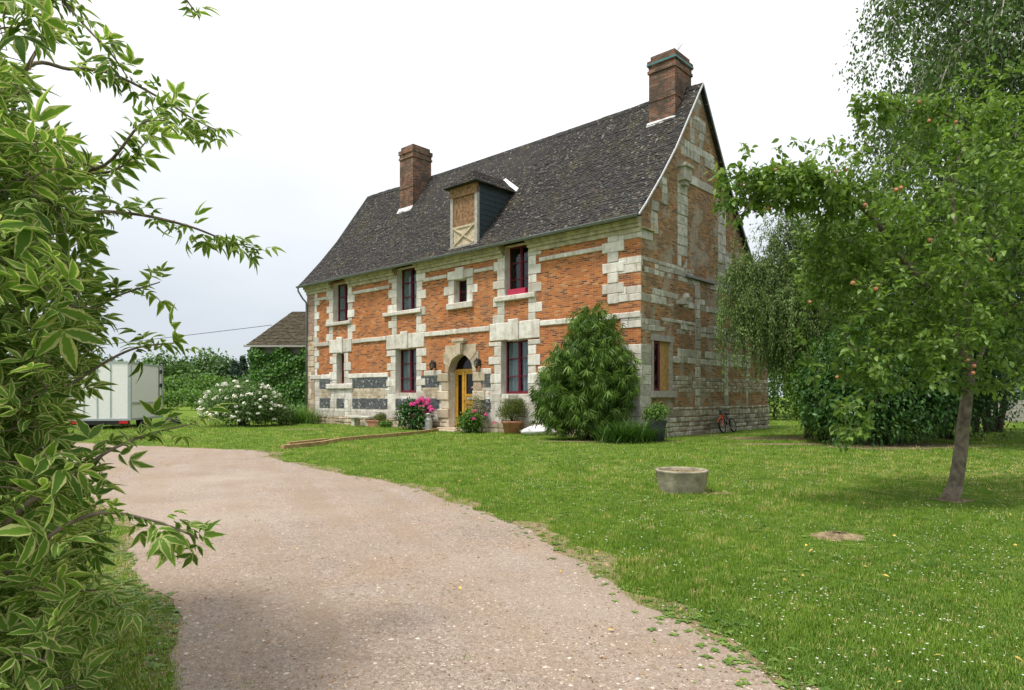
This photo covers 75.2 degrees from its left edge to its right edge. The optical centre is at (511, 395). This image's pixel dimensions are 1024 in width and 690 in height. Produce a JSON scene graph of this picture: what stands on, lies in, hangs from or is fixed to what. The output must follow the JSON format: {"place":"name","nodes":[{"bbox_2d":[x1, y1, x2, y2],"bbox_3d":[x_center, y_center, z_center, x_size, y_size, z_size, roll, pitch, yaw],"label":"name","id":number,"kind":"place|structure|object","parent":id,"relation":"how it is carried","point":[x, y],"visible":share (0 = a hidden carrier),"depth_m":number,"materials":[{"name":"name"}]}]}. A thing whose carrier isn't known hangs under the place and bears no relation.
{"place":"outdoors","nodes":[
{"label":"outdoors","id":0,"kind":"place"},
{"bbox_2d":[0,0,1023,396],"label":"sky","id":1,"kind":"structure","parent":0,"point":[323,98],"materials":[{"name":"white"}]},
{"bbox_2d":[6,397,1023,689],"bbox_3d":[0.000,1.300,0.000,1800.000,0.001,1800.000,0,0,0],"label":"ground","id":2,"kind":"structure","parent":0,"point":[190,411],"depth_m":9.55,"materials":[{"name":"green plant"}]},
{"bbox_2d":[98,352,121,360],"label":"oak tree","id":3,"kind":"object","parent":2,"relation":"on","point":[101,355],"visible":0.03,"depth_m":112.52,"materials":[{"name":"green plant"}]},
{"bbox_2d":[69,361,162,427],"bbox_3d":[-16.369,-0.025,27.714,2.225,2.650,4.130,0,0,-12],"label":"box trailer","id":4,"kind":"object","parent":2,"relation":"on","point":[120,404],"visible":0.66,"depth_m":25.94,"materials":[{"name":"white paint"}]},
{"bbox_2d":[0,0,285,689],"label":"elder shrub","id":5,"kind":"object","parent":2,"relation":"on","point":[43,629],"visible":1,"depth_m":2.36,"materials":[{"name":"green plant"}]},
{"bbox_2d":[134,347,199,403],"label":"deciduous tree","id":6,"kind":"object","parent":2,"relation":"on","point":[168,366],"visible":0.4,"depth_m":104.34,"materials":[{"name":"green plant"}]},
{"bbox_2d":[165,416,181,423],"bbox_3d":[-15.855,1.033,31.035,0.858,0.534,0.824,0,0,-44],"label":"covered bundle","id":7,"kind":"object","parent":2,"relation":"on","point":[175,420],"visible":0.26,"depth_m":30.81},
{"bbox_2d":[163,374,196,402],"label":"deciduous tree","id":8,"kind":"object","parent":2,"relation":"on","point":[167,381],"visible":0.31,"depth_m":82.69,"materials":[{"name":"green plant"}]},
{"bbox_2d":[164,369,213,404],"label":"deciduous tree","id":9,"kind":"object","parent":2,"relation":"on","point":[192,376],"visible":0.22,"depth_m":84.70,"materials":[{"name":"green plant"}]},
{"bbox_2d":[172,356,210,377],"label":"oak tree","id":10,"kind":"object","parent":2,"relation":"on","point":[194,359],"visible":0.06,"depth_m":109.34,"materials":[{"name":"green plant"}]},
{"bbox_2d":[163,387,226,409],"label":"hedge","id":11,"kind":"object","parent":2,"relation":"on","point":[185,396],"visible":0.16,"depth_m":59.70,"materials":[{"name":"green plant"}]},
{"bbox_2d":[181,372,230,405],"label":"deciduous tree","id":12,"kind":"object","parent":2,"relation":"on","point":[206,380],"visible":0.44,"depth_m":82.39,"materials":[{"name":"green plant"}]},
{"bbox_2d":[187,346,230,373],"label":"deciduous tree","id":13,"kind":"object","parent":2,"relation":"on","point":[201,355],"visible":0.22,"depth_m":111.22,"materials":[{"name":"green plant"}]},
{"bbox_2d":[202,354,237,378],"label":"oak tree","id":14,"kind":"object","parent":2,"relation":"on","point":[223,367],"visible":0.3,"depth_m":106.69,"materials":[{"name":"green plant"}]},
{"bbox_2d":[203,376,246,394],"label":"deciduous tree","id":15,"kind":"object","parent":2,"relation":"on","point":[227,381],"visible":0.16,"depth_m":80.89,"materials":[{"name":"green plant"}]},
{"bbox_2d":[219,360,241,378],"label":"conifer tree","id":16,"kind":"object","parent":2,"relation":"on","point":[234,370],"visible":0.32,"depth_m":99.58,"materials":[{"name":"green plant"}]},
{"bbox_2d":[236,373,248,382],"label":"oak tree","id":17,"kind":"object","parent":2,"relation":"on","point":[245,377],"visible":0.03,"depth_m":82.60,"materials":[{"name":"green plant"}]},
{"bbox_2d":[196,380,291,426],"bbox_3d":[-11.496,0.331,28.476,3.922,2.113,3.102,0,0,0],"label":"white rose shrub","id":18,"kind":"object","parent":2,"relation":"on","point":[256,404],"visible":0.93,"depth_m":27.99,"materials":[{"name":"green plant"}]},
{"bbox_2d":[239,355,249,376],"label":"conifer tree","id":19,"kind":"object","parent":2,"relation":"on","point":[243,365],"visible":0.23,"depth_m":103.61,"materials":[{"name":"green plant"}]},
{"bbox_2d":[243,312,305,408],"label":"ivy covered barn","id":20,"kind":"structure","parent":2,"relation":"on","point":[288,331],"depth_m":38.24,"materials":[{"name":"brown wood"}]},
{"bbox_2d":[244,346,305,417],"bbox_3d":[-11.026,-0.725,39.846,9.123,4.459,6.594,0,0,0],"label":"ivy","id":21,"kind":"object","parent":20,"relation":"attached to","point":[278,372],"visible":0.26,"depth_m":37.39,"materials":[{"name":"green plant"}]},
{"bbox_2d":[265,403,298,424],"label":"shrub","id":22,"kind":"object","parent":2,"relation":"on","point":[293,414],"visible":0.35,"depth_m":29.99,"materials":[{"name":"green plant"}]},
{"bbox_2d":[280,441,322,448],"bbox_3d":[-5.325,1.250,16.900,0.110,0.101,1.504,0,0,21],"label":"timber edging","id":23,"kind":"object","parent":2,"relation":"on","point":[297,445],"visible":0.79,"depth_m":16.80,"materials":[{"name":"brown wood"}]},
{"bbox_2d":[287,438,328,443],"bbox_3d":[-5.450,1.235,17.800,0.120,0.120,1.524,0,0,23],"label":"timber offcut","id":24,"kind":"object","parent":2,"relation":"on","point":[306,441],"visible":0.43,"depth_m":17.68,"materials":[{"name":"brown wood"}]},
{"bbox_2d":[289,403,328,423],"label":"tall grass clump","id":25,"kind":"object","parent":2,"relation":"on","point":[301,417],"visible":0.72,"depth_m":30.91,"materials":[{"name":"green plant"}]},
{"bbox_2d":[323,438,340,444],"bbox_3d":[-5.000,1.253,18.300,0.110,0.105,1.404,0,0,4],"label":"timber edging","id":26,"kind":"object","parent":2,"relation":"on","point":[331,440],"visible":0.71,"depth_m":18.32,"materials":[{"name":"brown wood"}]},
{"bbox_2d":[341,435,372,440],"bbox_3d":[-4.625,1.246,19.700,0.110,0.109,1.544,0,0,25],"label":"timber edging","id":27,"kind":"object","parent":2,"relation":"on","point":[356,437],"visible":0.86,"depth_m":19.64,"materials":[{"name":"brown wood"}]},
{"bbox_2d":[348,415,376,426],"bbox_3d":[-6.426,1.079,28.496,1.505,0.451,0.421,0,0,42],"label":"stone bench","id":28,"kind":"object","parent":2,"relation":"on","point":[355,420],"visible":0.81,"depth_m":28.61,"materials":[{"name":"stone"}]},
{"bbox_2d":[366,420,385,426],"bbox_3d":[-5.714,1.150,27.860,0.880,0.300,0.380,0,0,42],"label":"terracotta trough","id":29,"kind":"object","parent":2,"relation":"on","point":[372,422],"visible":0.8,"depth_m":27.73,"materials":[{"name":"ceramic"}]},
{"bbox_2d":[373,412,386,419],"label":"clipped ball shrub","id":30,"kind":"object","parent":29,"relation":"on","point":[382,416],"visible":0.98,"depth_m":27.58,"materials":[{"name":"green plant"}]},
{"bbox_2d":[375,419,392,427],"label":"green plant","id":31,"kind":"object","parent":2,"relation":"on","point":[382,423],"visible":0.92,"depth_m":27.25,"materials":[{"name":"green plant"}]},
{"bbox_2d":[373,432,403,437],"bbox_3d":[-3.950,1.248,21.100,0.110,0.103,1.566,0,0,27],"label":"timber edging","id":32,"kind":"object","parent":2,"relation":"on","point":[387,435],"visible":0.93,"depth_m":21.06,"materials":[{"name":"brown wood"}]},
{"bbox_2d":[391,396,434,429],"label":"hydrangea","id":33,"kind":"object","parent":2,"relation":"on","point":[414,411],"visible":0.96,"depth_m":25.54,"materials":[{"name":"green plant"}]},
{"bbox_2d":[402,431,424,435],"bbox_3d":[-3.350,1.253,22.500,0.110,0.106,1.487,0,0,20],"label":"timber edging","id":34,"kind":"object","parent":2,"relation":"on","point":[413,432],"visible":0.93,"depth_m":22.42,"materials":[{"name":"brown wood"}]},
{"bbox_2d":[60,443,779,689],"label":"gravel drive","id":35,"kind":"structure","parent":2,"relation":"on","point":[219,468],"depth_m":4.37,"materials":[{"name":"beige gravel"}]},
{"bbox_2d":[97,453,819,689],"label":"pebbles","id":36,"kind":"object","parent":35,"relation":"on","point":[475,685],"visible":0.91,"depth_m":3.51,"materials":[{"name":"beige gravel"}]},
{"bbox_2d":[118,465,817,689],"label":"plant litter","id":37,"kind":"object","parent":35,"relation":"on","point":[445,617],"visible":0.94,"depth_m":3.49,"materials":[{"name":"brown plant"}]},
{"bbox_2d":[296,455,1022,681],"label":"fallen leaves","id":38,"kind":"object","parent":35,"relation":"on","point":[460,587],"visible":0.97,"depth_m":4.65,"materials":[{"name":"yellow plant"}]},
{"bbox_2d":[424,413,431,429],"bbox_3d":[-3.199,0.973,25.468,0.308,0.655,0.308,0,0,45],"label":"milk can","id":39,"kind":"object","parent":2,"relation":"on","point":[428,424],"visible":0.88,"depth_m":25.35,"materials":[{"name":"metal"}]},
{"bbox_2d":[422,428,438,432],"bbox_3d":[-2.925,1.246,23.850,0.110,0.107,1.347,0,0,15],"label":"timber edging","id":40,"kind":"object","parent":2,"relation":"on","point":[433,430],"visible":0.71,"depth_m":23.76,"materials":[{"name":"brown wood"}]},
{"bbox_2d":[72,442,819,689],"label":"path edge","id":41,"kind":"object","parent":2,"relation":"on","point":[569,553],"visible":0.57,"depth_m":5.00,"materials":[{"name":"brown soil"}]},
{"bbox_2d":[454,408,496,432],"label":"rose shrub","id":42,"kind":"object","parent":2,"relation":"on","point":[470,421],"visible":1,"depth_m":23.30,"materials":[{"name":"green plant"}]},
{"bbox_2d":[464,383,490,431],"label":"climbing rose","id":43,"kind":"object","parent":2,"relation":"on","point":[478,407],"visible":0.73,"depth_m":23.89,"materials":[{"name":"green plant"}]},
{"bbox_2d":[501,420,522,433],"bbox_3d":[0.000,1.075,22.800,0.740,0.450,0.740,0,0,0],"label":"terracotta pot","id":44,"kind":"object","parent":2,"relation":"on","point":[509,427],"visible":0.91,"depth_m":22.54,"materials":[{"name":"ceramic"}]},
{"bbox_2d":[495,395,527,420],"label":"conical potted shrub","id":45,"kind":"object","parent":44,"relation":"on","point":[511,409],"visible":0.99,"depth_m":22.65,"materials":[{"name":"green plant"}]},
{"bbox_2d":[296,43,769,436],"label":"brick manor house","id":46,"kind":"structure","parent":2,"relation":"on","point":[445,291],"depth_m":23.95,"materials":[{"name":"brick"}]},
{"bbox_2d":[326,337,352,407],"bbox_3d":[-7.820,-1.076,30.686,2.145,3.260,0.464,0,0,42],"label":"window","id":47,"kind":"structure","parent":46,"relation":"in","point":[340,345],"depth_m":30.52,"materials":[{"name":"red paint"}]},
{"bbox_2d":[325,284,355,341],"bbox_3d":[-7.785,-3.880,30.693,2.395,2.640,0.528,0,0,42],"label":"window","id":48,"kind":"structure","parent":46,"relation":"in","point":[345,310],"depth_m":31.00,"materials":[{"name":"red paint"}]},
{"bbox_2d":[382,268,425,334],"bbox_3d":[-4.338,-3.931,27.546,2.756,2.738,0.523,0,0,42],"label":"window","id":49,"kind":"structure","parent":46,"relation":"in","point":[408,281],"depth_m":27.71,"materials":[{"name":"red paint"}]},
{"bbox_2d":[386,331,426,417],"bbox_3d":[-4.260,-0.858,27.483,2.593,3.602,0.514,0,0,42],"label":"window","id":50,"kind":"structure","parent":46,"relation":"in","point":[405,340],"depth_m":27.63,"materials":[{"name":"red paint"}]},
{"bbox_2d":[444,267,477,310],"bbox_3d":[-1.871,-4.080,25.255,1.866,1.572,0.461,0,0,42],"label":"window","id":51,"kind":"structure","parent":46,"relation":"in","point":[461,274],"depth_m":25.12,"materials":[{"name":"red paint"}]},
{"bbox_2d":[455,356,473,424],"bbox_3d":[-1.713,-0.183,25.361,1.332,2.765,0.154,0,0,42],"label":"front door","id":52,"kind":"structure","parent":46,"relation":"in","point":[464,373],"depth_m":25.50,"materials":[{"name":"yellow wood"}]},
{"bbox_2d":[489,318,540,422],"bbox_3d":[0.191,-0.881,23.416,2.510,3.642,0.515,0,0,42],"label":"window","id":53,"kind":"structure","parent":46,"relation":"in","point":[513,330],"depth_m":23.50,"materials":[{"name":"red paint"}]},
{"bbox_2d":[493,245,541,323],"bbox_3d":[0.250,-3.933,23.320,2.310,2.735,0.461,0,0,42],"label":"window","id":54,"kind":"structure","parent":46,"relation":"in","point":[522,292],"depth_m":23.41,"materials":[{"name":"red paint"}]},
{"bbox_2d":[650,334,676,396],"bbox_3d":[4.693,-0.930,20.792,0.240,1.940,1.500,0,0,42],"label":"gable window","id":55,"kind":"structure","parent":46,"relation":"in","point":[662,345],"depth_m":20.86,"materials":[{"name":"grey wood"}]},
{"bbox_2d":[520,425,555,435],"bbox_3d":[0.867,1.121,22.001,1.232,0.359,0.670,0,0,0],"label":"plastic sack","id":56,"kind":"object","parent":2,"relation":"on","point":[529,430],"visible":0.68,"depth_m":21.80,"materials":[{"name":"white plastic"}]},
{"bbox_2d":[59,449,1023,689],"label":"weeds","id":57,"kind":"object","parent":2,"relation":"on","point":[730,659],"visible":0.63,"depth_m":3.94,"materials":[{"name":"green plant"}]},
{"bbox_2d":[544,441,605,441],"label":"bare soil","id":58,"kind":"structure","parent":2,"relation":"on","point":[575,441],"depth_m":18.94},
{"bbox_2d":[527,300,646,440],"bbox_3d":[2.202,-0.726,19.765,3.570,4.250,2.597,0,0,0],"label":"willowy shrub","id":59,"kind":"object","parent":2,"relation":"on","point":[585,381],"visible":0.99,"depth_m":19.28,"materials":[{"name":"green plant"}]},
{"bbox_2d":[578,418,638,443],"bbox_3d":[2.748,0.931,18.732,2.144,0.739,2.313,0,0,0],"label":"strap leaved plant","id":60,"kind":"object","parent":2,"relation":"on","point":[605,437],"visible":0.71,"depth_m":18.37,"materials":[{"name":"green plant"}]},
{"bbox_2d":[594,414,662,443],"bbox_3d":[3.257,0.880,18.524,2.366,0.839,2.377,0,0,0],"label":"strap leaved plant","id":61,"kind":"object","parent":2,"relation":"on","point":[630,438],"visible":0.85,"depth_m":18.21,"materials":[{"name":"green plant"}]},
{"bbox_2d":[613,415,677,442],"bbox_3d":[3.774,0.890,18.896,2.335,0.819,2.208,0,0,-35],"label":"strap leaved plant","id":62,"kind":"object","parent":2,"relation":"on","point":[650,438],"visible":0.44,"depth_m":18.64,"materials":[{"name":"green plant"}]},
{"bbox_2d":[646,420,666,441],"bbox_3d":[4.120,1.000,19.000,0.600,0.600,0.600,0,0,0],"label":"barrel planter","id":63,"kind":"object","parent":2,"relation":"on","point":[659,425],"visible":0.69,"depth_m":18.77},
{"bbox_2d":[641,402,671,422],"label":"potted shrub","id":64,"kind":"object","parent":63,"relation":"on","point":[656,412],"visible":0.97,"depth_m":18.88,"materials":[{"name":"green plant"}]},
{"bbox_2d":[655,467,708,494],"bbox_3d":[2.310,1.147,9.051,0.707,0.305,0.707,0,0,0],"label":"round planter","id":65,"kind":"object","parent":2,"relation":"on","point":[683,480],"visible":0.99,"depth_m":8.79,"materials":[{"name":"stone"}]},
{"bbox_2d":[699,492,734,494],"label":"bare soil","id":66,"kind":"structure","parent":2,"relation":"on","point":[717,493],"depth_m":8.93,"materials":[{"name":"brown soil"}]},
{"bbox_2d":[716,409,736,432],"bbox_3d":[7.624,0.884,23.584,1.302,0.831,0.564,0,0,-28],"label":"bicycle","id":67,"kind":"object","parent":2,"relation":"on","point":[720,419],"visible":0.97,"depth_m":23.46,"materials":[{"name":"black rubber"}]},
{"bbox_2d":[511,444,1023,685],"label":"daisies","id":68,"kind":"object","parent":2,"relation":"on","point":[833,560],"visible":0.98,"depth_m":5.07,"materials":[{"name":"white plant"}]},
{"bbox_2d":[716,443,827,444],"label":"bare soil","id":69,"kind":"structure","parent":2,"relation":"on","point":[778,443],"depth_m":17.96,"materials":[{"name":"brown soil"}]},
{"bbox_2d":[726,436,835,439],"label":"bare soil","id":70,"kind":"structure","parent":2,"relation":"on","point":[775,438],"depth_m":20.28,"materials":[{"name":"brown soil"}]},
{"bbox_2d":[768,347,793,398],"bbox_3d":[14.488,-2.054,40.294,8.375,6.922,6.971,0,0,0],"label":"deciduous tree","id":71,"kind":"object","parent":2,"relation":"on","point":[778,378],"visible":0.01,"depth_m":39.51,"materials":[{"name":"green plant"}]},
{"bbox_2d":[713,199,895,437],"bbox_3d":[8.726,-2.293,19.903,5.986,7.409,3.563,0,0,0],"label":"weeping tree","id":72,"kind":"object","parent":2,"relation":"on","point":[769,308],"visible":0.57,"depth_m":19.47,"materials":[{"name":"green plant"}]},
{"bbox_2d":[782,325,865,440],"bbox_3d":[9.155,-0.376,19.393,2.559,3.479,1.890,0,0,0],"label":"bright shrub","id":73,"kind":"object","parent":2,"relation":"on","point":[791,397],"visible":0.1,"depth_m":19.31,"materials":[{"name":"green plant"}]},
{"bbox_2d":[808,531,867,540],"bbox_3d":[3.019,1.276,6.161,0.525,0.048,0.458,0,0,0],"label":"earth mound","id":74,"kind":"object","parent":2,"relation":"on","point":[834,535],"visible":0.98,"depth_m":6.09,"materials":[{"name":"soil"}]},
{"bbox_2d":[704,53,1023,500],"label":"apple tree","id":75,"kind":"object","parent":2,"relation":"on","point":[805,182],"visible":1,"depth_m":7.76,"materials":[{"name":"green plant"}]},
{"bbox_2d":[789,304,978,446],"bbox_3d":[9.892,-0.583,17.917,4.829,3.994,3.339,0,0,0],"label":"dark shrub","id":76,"kind":"object","parent":2,"relation":"on","point":[918,411],"visible":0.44,"depth_m":17.31,"materials":[{"name":"green plant"}]},
{"bbox_2d":[768,368,1023,419],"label":"hedge","id":77,"kind":"object","parent":2,"relation":"on","point":[775,405],"visible":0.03,"depth_m":35.79,"materials":[{"name":"green plant"}]},
{"bbox_2d":[804,441,996,449],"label":"bare soil","id":78,"kind":"structure","parent":2,"relation":"on","point":[912,445],"depth_m":17.41,"materials":[{"name":"brown soil"}]},
{"bbox_2d":[787,201,1023,435],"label":"broadleaf tree","id":79,"kind":"object","parent":2,"relation":"on","point":[1003,336],"visible":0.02,"depth_m":21.34,"materials":[{"name":"green plant"}]},
{"bbox_2d":[808,0,1023,343],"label":"birch tree","id":80,"kind":"object","parent":2,"relation":"on","point":[989,22],"visible":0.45,"depth_m":16.55,"materials":[{"name":"green plant"}]},
{"bbox_2d":[928,497,976,502],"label":"bare soil","id":81,"kind":"structure","parent":2,"relation":"on","point":[960,501],"depth_m":8.25,"materials":[{"name":"brown soil"}]},
{"bbox_2d":[885,323,1023,439],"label":"dark shrub","id":82,"kind":"object","parent":2,"relation":"on","point":[984,403],"visible":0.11,"depth_m":19.36,"materials":[{"name":"green plant"}]},
{"bbox_2d":[923,278,1023,432],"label":"multi stemmed tree","id":83,"kind":"object","parent":2,"relation":"on","point":[998,426],"depth_m":23.61,"materials":[{"name":"green plant"}]},
{"bbox_2d":[961,322,1022,398],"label":"oak tree","id":84,"kind":"object","parent":2,"relation":"on","point":[1013,348],"visible":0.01,"depth_m":41.35,"materials":[{"name":"green plant"}]},
{"bbox_2d":[980,398,1023,423],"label":"board fence","id":85,"kind":"object","parent":2,"relation":"on","point":[1021,415],"visible":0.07,"depth_m":30.98,"materials":[{"name":"grey wood"}]},
{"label":"utility pole","id":86,"kind":"object","parent":2,"relation":"on","visible":0},
{"bbox_2d":[98,325,269,345],"bbox_3d":[-31.893,-2.589,41.100,36.678,3.010,0.031,0,0,9],"label":"overhead cable","id":87,"kind":"object","parent":86,"relation":"attached to","point":[200,333],"visible":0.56,"depth_m":38.82,"materials":[{"name":"black rubber"}]}
]}

